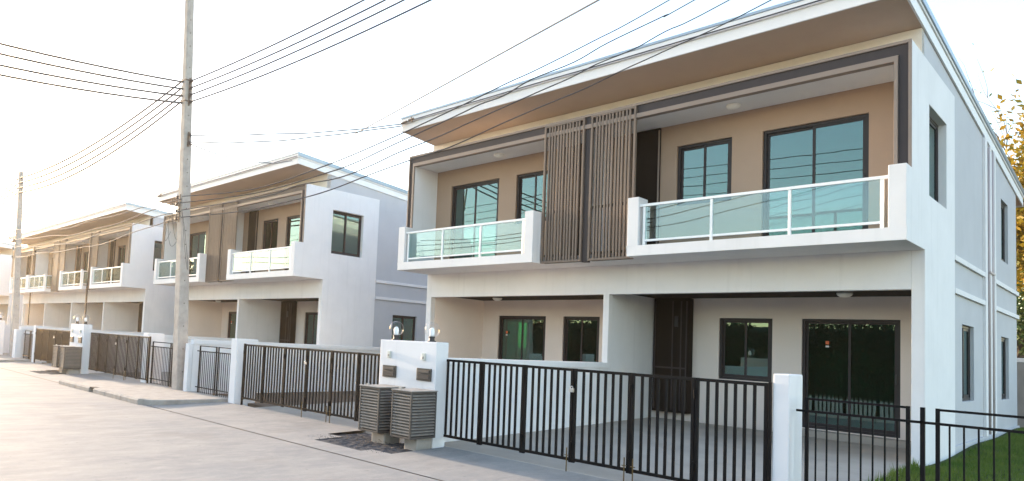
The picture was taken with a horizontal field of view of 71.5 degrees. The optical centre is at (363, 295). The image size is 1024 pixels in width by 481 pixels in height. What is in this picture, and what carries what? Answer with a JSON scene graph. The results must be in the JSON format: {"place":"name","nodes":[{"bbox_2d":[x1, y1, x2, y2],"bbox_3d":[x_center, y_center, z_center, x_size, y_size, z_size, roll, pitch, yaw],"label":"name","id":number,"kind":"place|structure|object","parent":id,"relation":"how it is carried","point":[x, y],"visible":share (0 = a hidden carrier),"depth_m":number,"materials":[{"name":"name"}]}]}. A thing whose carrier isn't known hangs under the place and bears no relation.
{"place":"outdoors","nodes":[
{"label":"outdoors","id":0,"kind":"place"},
{"bbox_2d":[0,354,30,361],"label":"pavement","id":1,"kind":"structure","parent":0,"point":[5,358],"depth_m":29.31,"materials":[{"name":"concrete"}]},
{"bbox_2d":[9,171,23,355],"bbox_3d":[-16.357,-1.416,32.450,1.385,9.150,0.378,0,-5,42],"label":"utility pole","id":2,"kind":"object","parent":1,"relation":"on","point":[14,324],"visible":0.98,"depth_m":32.39,"materials":[{"name":"concrete"}]},
{"bbox_2d":[0,178,17,193],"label":"power line","id":3,"kind":"object","parent":2,"relation":"attached to","point":[9,186],"visible":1,"depth_m":34.33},
{"bbox_2d":[0,188,17,201],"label":"power line","id":4,"kind":"object","parent":2,"relation":"attached to","point":[8,195],"visible":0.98,"depth_m":34.32,"materials":[{"name":"black rubber"}]},
{"bbox_2d":[18,199,181,231],"bbox_3d":[-10.736,-2.881,25.712,0.028,0.740,17.851,6,-5,-40],"label":"service cable","id":5,"kind":"object","parent":2,"relation":"attached to","point":[107,217],"visible":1,"depth_m":22.81,"materials":[{"name":"black rubber"}]},
{"bbox_2d":[23,330,32,359],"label":"gate","id":6,"kind":"structure","parent":1,"relation":"on","point":[29,339],"depth_m":29.98,"materials":[{"name":"black metal"}]},
{"bbox_2d":[38,363,171,384],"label":"carport floor","id":7,"kind":"structure","parent":0,"point":[117,377],"depth_m":23.37,"materials":[{"name":"concrete"}]},
{"bbox_2d":[0,362,217,405],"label":"driveway apron","id":8,"kind":"object","parent":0,"point":[24,367],"visible":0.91,"depth_m":23.27,"materials":[{"name":"concrete"}]},
{"bbox_2d":[30,370,65,374],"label":"gravel","id":9,"kind":"structure","parent":8,"relation":"on","point":[47,372],"depth_m":23.97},
{"bbox_2d":[52,344,67,372],"bbox_3d":[-10.577,2.226,24.260,0.602,1.030,0.514,6,-5,-41],"label":"slatted box","id":10,"kind":"object","parent":9,"relation":"on","point":[56,355],"visible":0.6,"depth_m":24.07,"materials":[{"name":"black plastic"}]},
{"bbox_2d":[59,345,82,373],"bbox_3d":[-10.073,2.215,23.678,0.602,1.030,0.474,6,-5,-41],"label":"slatted box","id":11,"kind":"object","parent":9,"relation":"on","point":[70,359],"visible":0.97,"depth_m":23.55,"materials":[{"name":"black plastic"}]},
{"bbox_2d":[34,328,69,362],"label":"gate","id":12,"kind":"structure","parent":8,"relation":"on","point":[46,340],"depth_m":27.52,"materials":[{"name":"black metal"}]},
{"bbox_2d":[82,380,227,411],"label":"pavement","id":13,"kind":"structure","parent":0,"point":[154,394],"depth_m":17.43,"materials":[{"name":"concrete"}]},
{"bbox_2d":[149,341,185,386],"bbox_3d":[-5.541,1.950,19.543,0.053,1.250,2.350,6,-5,-41],"label":"railing","id":14,"kind":"object","parent":13,"relation":"on","point":[169,374],"visible":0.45,"depth_m":19.83,"materials":[{"name":"black metal"}]},
{"bbox_2d":[165,0,193,389],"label":"utility pole","id":15,"kind":"object","parent":13,"relation":"on","point":[180,332],"visible":0.97,"depth_m":19.02,"materials":[{"name":"concrete"}]},
{"bbox_2d":[0,53,182,89],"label":"power line","id":16,"kind":"object","parent":15,"relation":"attached to","point":[39,62],"visible":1,"depth_m":17.56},
{"bbox_2d":[0,64,182,96],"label":"power line","id":17,"kind":"object","parent":15,"relation":"attached to","point":[46,74],"visible":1,"depth_m":17.59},
{"bbox_2d":[0,74,182,103],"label":"power line","id":18,"kind":"object","parent":15,"relation":"attached to","point":[34,81],"visible":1,"depth_m":17.56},
{"bbox_2d":[0,43,183,82],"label":"power line","id":19,"kind":"object","parent":15,"relation":"attached to","point":[41,53],"visible":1,"depth_m":17.57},
{"bbox_2d":[14,211,180,247],"bbox_3d":[-10.772,-2.182,25.669,0.028,0.441,17.850,6,-5,-40],"label":"service cable","id":20,"kind":"object","parent":15,"relation":"attached to","point":[105,232],"visible":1,"depth_m":22.80,"materials":[{"name":"black rubber"}]},
{"bbox_2d":[17,103,178,192],"bbox_3d":[-10.901,-5.027,26.311,0.088,0.736,17.831,6,-5,-40],"label":"power line","id":21,"kind":"object","parent":15,"relation":"attached to","point":[128,141],"visible":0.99,"depth_m":24.14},
{"bbox_2d":[17,97,179,187],"bbox_3d":[-10.890,-5.240,26.324,0.088,0.669,17.830,6,-5,-40],"label":"power line","id":22,"kind":"object","parent":15,"relation":"attached to","point":[117,142],"visible":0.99,"depth_m":24.26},
{"bbox_2d":[16,202,181,239],"bbox_3d":[-10.755,-2.516,25.689,0.028,0.500,17.850,6,-5,-40],"label":"service cable","id":23,"kind":"object","parent":15,"relation":"attached to","point":[102,227],"visible":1,"depth_m":23.20,"materials":[{"name":"black rubber"}]},
{"bbox_2d":[19,82,180,178],"bbox_3d":[-10.866,-5.712,26.353,0.088,0.562,17.829,6,-5,-40],"label":"power line","id":24,"kind":"object","parent":15,"relation":"attached to","point":[113,131],"visible":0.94,"depth_m":24.56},
{"bbox_2d":[19,87,181,182],"bbox_3d":[-10.877,-5.484,26.339,0.088,0.618,17.830,6,-5,-40],"label":"power line","id":25,"kind":"object","parent":15,"relation":"attached to","point":[120,133],"visible":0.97,"depth_m":24.40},
{"bbox_2d":[24,216,179,256],"bbox_3d":[-10.787,-1.881,25.650,0.028,0.380,17.852,6,-5,-40],"label":"service cable","id":26,"kind":"object","parent":15,"relation":"attached to","point":[106,242],"visible":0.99,"depth_m":22.78,"materials":[{"name":"black rubber"}]},
{"bbox_2d":[190,144,291,163],"bbox_3d":[-3.648,-4.412,21.306,0.036,0.803,4.944,1,-4,29],"label":"service drop","id":27,"kind":"object","parent":15,"relation":"attached to","point":[238,158],"visible":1,"depth_m":20.91,"materials":[{"name":"black rubber"}]},
{"bbox_2d":[191,0,364,80],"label":"power line","id":28,"kind":"object","parent":15,"relation":"attached to","point":[279,41],"visible":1,"depth_m":15.88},
{"bbox_2d":[190,0,385,87],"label":"power line","id":29,"kind":"object","parent":15,"relation":"attached to","point":[290,45],"visible":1,"depth_m":15.53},
{"bbox_2d":[191,124,400,135],"bbox_3d":[-1.889,-4.590,19.060,5.871,0.598,0.036,3,-4,2],"label":"service drop","id":30,"kind":"object","parent":15,"relation":"attached to","point":[292,133],"visible":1,"depth_m":19.04,"materials":[{"name":"black rubber"}]},
{"bbox_2d":[190,125,401,142],"bbox_3d":[-1.895,-4.470,19.053,5.872,0.737,0.036,3,-4,2],"label":"service drop","id":31,"kind":"object","parent":15,"relation":"attached to","point":[300,138],"visible":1,"depth_m":19.03,"materials":[{"name":"black rubber"}]},
{"bbox_2d":[190,0,404,94],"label":"power line","id":32,"kind":"object","parent":15,"relation":"attached to","point":[384,9],"visible":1,"depth_m":15.17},
{"bbox_2d":[190,0,431,101],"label":"power line","id":33,"kind":"object","parent":15,"relation":"attached to","point":[402,13],"visible":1,"depth_m":14.75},
{"bbox_2d":[182,0,728,209],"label":"service cable","id":34,"kind":"object","parent":15,"relation":"attached to","point":[460,126],"visible":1,"depth_m":11.70,"materials":[{"name":"black rubber"}]},
{"bbox_2d":[320,0,599,153],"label":"service drop","id":35,"kind":"object","parent":15,"relation":"attached to","point":[564,18],"visible":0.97,"depth_m":14.88,"materials":[{"name":"black rubber"}]},
{"bbox_2d":[181,0,770,217],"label":"service cable","id":36,"kind":"object","parent":15,"relation":"attached to","point":[485,130],"visible":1,"depth_m":11.26,"materials":[{"name":"black rubber"}]},
{"bbox_2d":[195,345,230,397],"bbox_3d":[-3.777,1.914,17.506,0.053,1.250,1.940,6,-5,-41],"label":"railing","id":37,"kind":"object","parent":13,"relation":"on","point":[215,376],"visible":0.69,"depth_m":17.53,"materials":[{"name":"black metal"}]},
{"bbox_2d":[0,368,438,480],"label":"road","id":38,"kind":"structure","parent":0,"point":[52,431],"depth_m":10.12,"materials":[{"name":"concrete"}]},
{"bbox_2d":[59,380,81,387],"bbox_3d":[-8.242,2.537,19.343,0.180,0.282,1.400,6,-5,-41],"label":"kerb stone","id":39,"kind":"object","parent":38,"relation":"on","point":[68,383],"visible":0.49,"depth_m":19.24,"materials":[{"name":"concrete"}]},
{"bbox_2d":[76,384,93,391],"bbox_3d":[-7.440,2.521,18.417,0.180,0.282,1.010,6,-5,-41],"label":"kerb stone","id":40,"kind":"object","parent":38,"relation":"on","point":[85,387],"visible":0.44,"depth_m":18.28,"materials":[{"name":"concrete"}]},
{"bbox_2d":[93,388,110,395],"bbox_3d":[-6.645,2.505,17.499,0.180,0.282,0.820,6,-5,-41],"label":"kerb stone","id":41,"kind":"object","parent":38,"relation":"on","point":[100,391],"visible":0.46,"depth_m":17.43,"materials":[{"name":"concrete"}]},
{"bbox_2d":[105,391,126,399],"bbox_3d":[-6.043,2.492,16.803,0.180,0.282,0.980,6,-5,-41],"label":"kerb stone","id":42,"kind":"object","parent":38,"relation":"on","point":[114,394],"visible":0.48,"depth_m":16.72,"materials":[{"name":"concrete"}]},
{"bbox_2d":[121,395,144,404],"bbox_3d":[-5.388,2.479,16.047,0.180,0.282,0.980,6,-5,-41],"label":"kerb stone","id":43,"kind":"object","parent":38,"relation":"on","point":[132,399],"visible":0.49,"depth_m":15.90,"materials":[{"name":"concrete"}]},
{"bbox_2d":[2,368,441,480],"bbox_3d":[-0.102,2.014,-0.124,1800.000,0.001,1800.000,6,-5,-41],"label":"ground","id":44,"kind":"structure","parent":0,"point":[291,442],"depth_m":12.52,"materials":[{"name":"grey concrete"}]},
{"bbox_2d":[0,315,4,354],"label":"gate pillar","id":45,"kind":"structure","parent":44,"relation":"on","point":[2,326],"depth_m":32.71,"materials":[{"name":"white paint"}]},
{"bbox_2d":[0,241,26,324],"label":"house","id":46,"kind":"structure","parent":44,"relation":"on","point":[6,250],"depth_m":54.50,"materials":[{"name":"grey paint"}]},
{"bbox_2d":[12,329,21,357],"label":"boundary pillar","id":47,"kind":"structure","parent":44,"relation":"on","point":[16,347],"depth_m":30.49,"materials":[{"name":"white paint"}]},
{"bbox_2d":[31,326,48,362],"bbox_3d":[-13.723,2.187,29.234,0.550,1.840,0.280,6,-5,-41],"label":"gate post","id":48,"kind":"object","parent":44,"relation":"on","point":[33,344],"visible":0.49,"depth_m":29.07,"materials":[{"name":"white paint"}]},
{"bbox_2d":[3,325,100,352],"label":"boundary wall","id":49,"kind":"structure","parent":44,"relation":"on","point":[6,340],"depth_m":35.66,"materials":[{"name":"white paint"}]},
{"bbox_2d":[69,317,91,373],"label":"gate pillar","id":50,"kind":"structure","parent":44,"relation":"on","point":[80,335],"depth_m":23.94,"materials":[{"name":"white paint"}]},
{"bbox_2d":[19,327,141,357],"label":"boundary wall","id":51,"kind":"structure","parent":44,"relation":"on","point":[28,329],"depth_m":31.14,"materials":[{"name":"white paint"}]},
{"bbox_2d":[8,201,174,335],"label":"house","id":52,"kind":"structure","parent":44,"relation":"on","point":[110,286],"depth_m":39.19,"materials":[{"name":"white paint"}]},
{"bbox_2d":[7,204,124,238],"bbox_3d":[-18.959,-4.375,42.334,0.070,0.133,21.903,6,-5,-41],"label":"fascia cable","id":53,"kind":"object","parent":52,"relation":"attached to","point":[72,219],"visible":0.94,"depth_m":39.42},
{"bbox_2d":[83,252,88,272],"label":"window","id":54,"kind":"structure","parent":52,"relation":"in","point":[86,254],"depth_m":42.02,"materials":[{"name":"brown glass"}]},
{"bbox_2d":[117,245,125,268],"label":"window","id":55,"kind":"structure","parent":52,"relation":"in","point":[121,254],"depth_m":37.82,"materials":[{"name":"brown glass"}]},
{"bbox_2d":[153,241,161,270],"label":"window","id":56,"kind":"structure","parent":52,"relation":"in","point":[158,244],"depth_m":35.41,"materials":[{"name":"grey glass"}]},
{"bbox_2d":[140,333,163,382],"bbox_3d":[-6.361,2.034,20.694,0.500,1.840,0.365,6,-5,-41],"label":"gate post","id":57,"kind":"object","parent":44,"relation":"on","point":[157,337],"visible":0.53,"depth_m":20.58,"materials":[{"name":"white paint"}]},
{"bbox_2d":[88,332,150,382],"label":"gate","id":58,"kind":"structure","parent":57,"relation":"attached to","point":[101,356],"depth_m":21.97,"materials":[{"name":"black metal"}]},
{"bbox_2d":[89,332,235,372],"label":"boundary wall","id":59,"kind":"structure","parent":44,"relation":"on","point":[168,339],"depth_m":26.01,"materials":[{"name":"white paint"}]},
{"bbox_2d":[183,343,192,390],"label":"boundary pillar","id":60,"kind":"structure","parent":44,"relation":"on","point":[187,366],"depth_m":18.29,"materials":[{"name":"white paint"}]},
{"bbox_2d":[228,338,257,405],"bbox_3d":[-2.938,1.965,16.749,0.590,1.840,0.280,6,-5,-41],"label":"gate post","id":61,"kind":"object","parent":44,"relation":"on","point":[236,368],"visible":0.54,"depth_m":16.57,"materials":[{"name":"white paint"}]},
{"bbox_2d":[190,339,380,393],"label":"boundary wall","id":62,"kind":"structure","parent":44,"relation":"on","point":[226,344],"depth_m":20.31,"materials":[{"name":"white paint"}]},
{"bbox_2d":[153,151,427,346],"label":"house","id":63,"kind":"structure","parent":44,"relation":"on","point":[320,269],"depth_m":26.27,"materials":[{"name":"grey paint"}]},
{"bbox_2d":[189,231,205,276],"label":"window","id":64,"kind":"structure","parent":63,"relation":"in","point":[197,241],"depth_m":31.66,"materials":[{"name":"glass"}]},
{"bbox_2d":[156,156,295,197],"bbox_3d":[-5.911,-4.662,27.576,0.070,0.133,11.103,6,-5,-41],"label":"fascia cable","id":65,"kind":"object","parent":63,"relation":"attached to","point":[160,195],"visible":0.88,"depth_m":26.80,"materials":[{"name":"black rubber"}]},
{"bbox_2d":[227,312,236,337],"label":"window","id":66,"kind":"structure","parent":63,"relation":"in","point":[232,315],"depth_m":33.15,"materials":[{"name":"glass"}]},
{"bbox_2d":[262,219,277,252],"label":"window","id":67,"kind":"structure","parent":63,"relation":"in","point":[270,232],"depth_m":26.99,"materials":[{"name":"glass"}]},
{"bbox_2d":[285,215,299,269],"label":"window","id":68,"kind":"structure","parent":63,"relation":"in","point":[293,224],"depth_m":25.91,"materials":[{"name":"clear glass"}]},
{"bbox_2d":[304,312,317,344],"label":"window","id":69,"kind":"structure","parent":63,"relation":"in","point":[311,319],"depth_m":28.34,"materials":[{"name":"glass"}]},
{"bbox_2d":[331,211,361,257],"bbox_3d":[-0.689,-2.220,24.937,1.426,1.553,0.090,6,-5,-41],"label":"window","id":70,"kind":"structure","parent":63,"relation":"in","point":[346,228],"depth_m":24.95,"materials":[{"name":"grey glass"}]},
{"bbox_2d":[392,315,414,340],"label":"window","id":71,"kind":"structure","parent":63,"relation":"in","point":[408,327],"depth_m":26.80,"materials":[{"name":"glass"}]},
{"bbox_2d":[379,321,448,448],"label":"gate pillar","id":72,"kind":"structure","parent":44,"relation":"on","point":[415,364],"depth_m":11.55,"materials":[{"name":"white paint"}]},
{"bbox_2d":[443,359,771,480],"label":"gate","id":73,"kind":"structure","parent":72,"relation":"attached to","point":[694,427],"depth_m":9.16,"materials":[{"name":"black metal"}]},
{"bbox_2d":[444,358,608,441],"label":"boundary wall","id":74,"kind":"structure","parent":44,"relation":"on","point":[602,366],"depth_m":13.23,"materials":[{"name":"white paint"}]},
{"bbox_2d":[397,0,1023,465],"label":"house","id":75,"kind":"structure","parent":44,"relation":"on","point":[823,198],"depth_m":14.18,"materials":[{"name":"white paint"}]},
{"bbox_2d":[450,179,498,258],"bbox_3d":[2.997,-1.918,18.608,0.102,2.294,1.658,6,-5,-41],"label":"window","id":76,"kind":"structure","parent":75,"relation":"in","point":[474,203],"depth_m":18.63,"materials":[{"name":"teal glass"}]},
{"bbox_2d":[498,316,545,360],"bbox_3d":[4.549,1.706,19.889,0.102,2.264,1.639,6,-5,-41],"label":"window","id":77,"kind":"structure","parent":75,"relation":"in","point":[520,337],"depth_m":19.90,"materials":[{"name":"green glass"}]},
{"bbox_2d":[516,170,552,223],"bbox_3d":[4.283,-2.451,17.193,0.090,1.274,1.078,6,-5,-41],"label":"window","id":78,"kind":"structure","parent":75,"relation":"in","point":[530,185],"depth_m":17.35,"materials":[{"name":"teal glass"}]},
{"bbox_2d":[563,316,599,361],"bbox_3d":[5.835,1.242,18.466,0.090,1.384,1.088,6,-5,-41],"label":"window","id":79,"kind":"structure","parent":75,"relation":"in","point":[581,334],"depth_m":18.46,"materials":[{"name":"black glass"}]},
{"bbox_2d":[400,0,821,124],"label":"roof fascia","id":80,"kind":"structure","parent":75,"relation":"attached to","point":[409,120],"depth_m":13.96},
{"bbox_2d":[677,138,731,205],"bbox_3d":[6.968,-2.506,14.092,0.090,1.274,1.090,6,-5,-41],"label":"window","id":81,"kind":"structure","parent":75,"relation":"in","point":[704,169],"depth_m":14.07,"materials":[{"name":"teal glass"}]},
{"bbox_2d":[719,318,772,381],"bbox_3d":[8.514,1.188,15.372,0.090,1.384,1.100,6,-5,-41],"label":"window","id":82,"kind":"structure","parent":75,"relation":"in","point":[745,343],"depth_m":15.35,"materials":[{"name":"black glass"}]},
{"bbox_2d":[762,113,868,235],"bbox_3d":[8.210,-2.024,12.588,0.102,2.294,1.685,6,-5,-41],"label":"window","id":83,"kind":"structure","parent":75,"relation":"in","point":[836,149],"depth_m":12.54,"materials":[{"name":"blue glass"}]},
{"bbox_2d":[802,319,900,437],"bbox_3d":[9.762,1.600,13.868,0.102,2.264,1.665,6,-5,-41],"label":"sliding door","id":84,"kind":"structure","parent":75,"relation":"in","point":[855,360],"depth_m":13.82,"materials":[{"name":"black glass"}]},
{"bbox_2d":[929,116,937,201],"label":"window","id":85,"kind":"structure","parent":75,"relation":"in","point":[933,127],"depth_m":12.40,"materials":[{"name":"black glass"}]},
{"bbox_2d":[962,325,969,400],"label":"window","id":86,"kind":"structure","parent":75,"relation":"in","point":[965,330],"depth_m":14.11,"materials":[{"name":"black glass"}]},
{"bbox_2d":[1001,203,1004,261],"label":"window","id":87,"kind":"structure","parent":75,"relation":"in","point":[1002,206],"depth_m":17.65,"materials":[{"name":"black glass"}]},
{"bbox_2d":[1001,337,1005,398],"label":"window","id":88,"kind":"structure","parent":75,"relation":"in","point":[1003,350],"depth_m":17.43,"materials":[{"name":"black glass"}]},
{"bbox_2d":[772,374,802,480],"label":"gate post","id":89,"kind":"object","parent":44,"relation":"on","point":[787,434],"visible":1,"depth_m":7.68,"materials":[{"name":"white paint"}]},
{"bbox_2d":[796,397,1023,480],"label":"railing","id":90,"kind":"object","parent":44,"relation":"on","point":[922,422],"visible":1,"depth_m":6.90,"materials":[{"name":"black metal"}]},
{"bbox_2d":[959,43,1023,268],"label":"tree","id":91,"kind":"object","parent":44,"relation":"on","point":[993,114],"visible":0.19,"depth_m":29.08,"materials":[{"name":"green plant"}]},
{"bbox_2d":[990,68,1023,357],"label":"tree","id":92,"kind":"object","parent":44,"relation":"on","point":[1019,166],"visible":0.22,"depth_m":26.42,"materials":[{"name":"yellow plant"}]},
{"bbox_2d":[1016,271,1023,357],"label":"tree","id":93,"kind":"object","parent":44,"relation":"on","point":[1020,331],"visible":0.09,"depth_m":23.35,"materials":[{"name":"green plant"}]},
{"bbox_2d":[218,391,359,406],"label":"yard","id":94,"kind":"structure","parent":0,"point":[257,404],"depth_m":18.54,"materials":[{"name":"grey concrete"}]},
{"bbox_2d":[152,402,612,480],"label":"driveway apron","id":95,"kind":"object","parent":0,"point":[447,464],"visible":0.95,"depth_m":10.59,"materials":[{"name":"concrete"}]},
{"bbox_2d":[240,343,379,422],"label":"gate","id":96,"kind":"structure","parent":95,"relation":"on","point":[327,412],"depth_m":14.35,"materials":[{"name":"black metal"}]},
{"bbox_2d":[312,433,411,453],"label":"gravel","id":97,"kind":"structure","parent":95,"relation":"on","point":[351,442],"depth_m":11.42,"materials":[{"name":"grey gravel"}]},
{"bbox_2d":[358,383,405,443],"bbox_3d":[0.292,2.005,11.708,0.602,1.030,0.514,6,-5,-41],"label":"slatted box","id":98,"kind":"object","parent":97,"relation":"on","point":[375,412],"visible":0.83,"depth_m":11.52,"materials":[{"name":"black plastic"}]},
{"bbox_2d":[390,387,437,450],"bbox_3d":[0.796,1.994,11.126,0.602,1.030,0.474,6,-5,-41],"label":"slatted box","id":99,"kind":"object","parent":97,"relation":"on","point":[414,420],"visible":0.98,"depth_m":10.98,"materials":[{"name":"black plastic"}]},
{"bbox_2d":[0,0,1023,328],"label":"sky","id":100,"kind":"structure","parent":0,"point":[356,82],"materials":[{"name":"white"}]},
{"bbox_2d":[255,401,912,480],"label":"carport floor","id":101,"kind":"structure","parent":0,"point":[585,469],"depth_m":11.56,"materials":[{"name":"concrete"}]},
{"bbox_2d":[868,427,1023,480],"bbox_3d":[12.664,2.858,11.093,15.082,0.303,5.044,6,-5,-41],"label":"grass","id":102,"kind":"structure","parent":0,"point":[1001,444],"depth_m":11.04,"materials":[{"name":"green plant"}]},
{"bbox_2d":[1017,358,1023,426],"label":"boundary wall","id":103,"kind":"structure","parent":0,"point":[1020,388],"depth_m":20.29,"materials":[{"name":"white paint"}]},
{"bbox_3d":[7.044,-2.723,5.372,0.394,10.800,0.373,6,-5,-41],"label":"utility pole","id":104,"kind":"object","parent":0,"visible":0},
{"bbox_2d":[182,0,668,196],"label":"service cable","id":105,"kind":"object","parent":104,"relation":"attached to","point":[433,118],"visible":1,"depth_m":12.24,"materials":[{"name":"black rubber"}]},
{"bbox_2d":[182,0,694,202],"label":"service cable","id":106,"kind":"object","parent":104,"relation":"attached to","point":[447,119],"visible":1,"depth_m":11.89,"materials":[{"name":"black rubber"}]}
]}

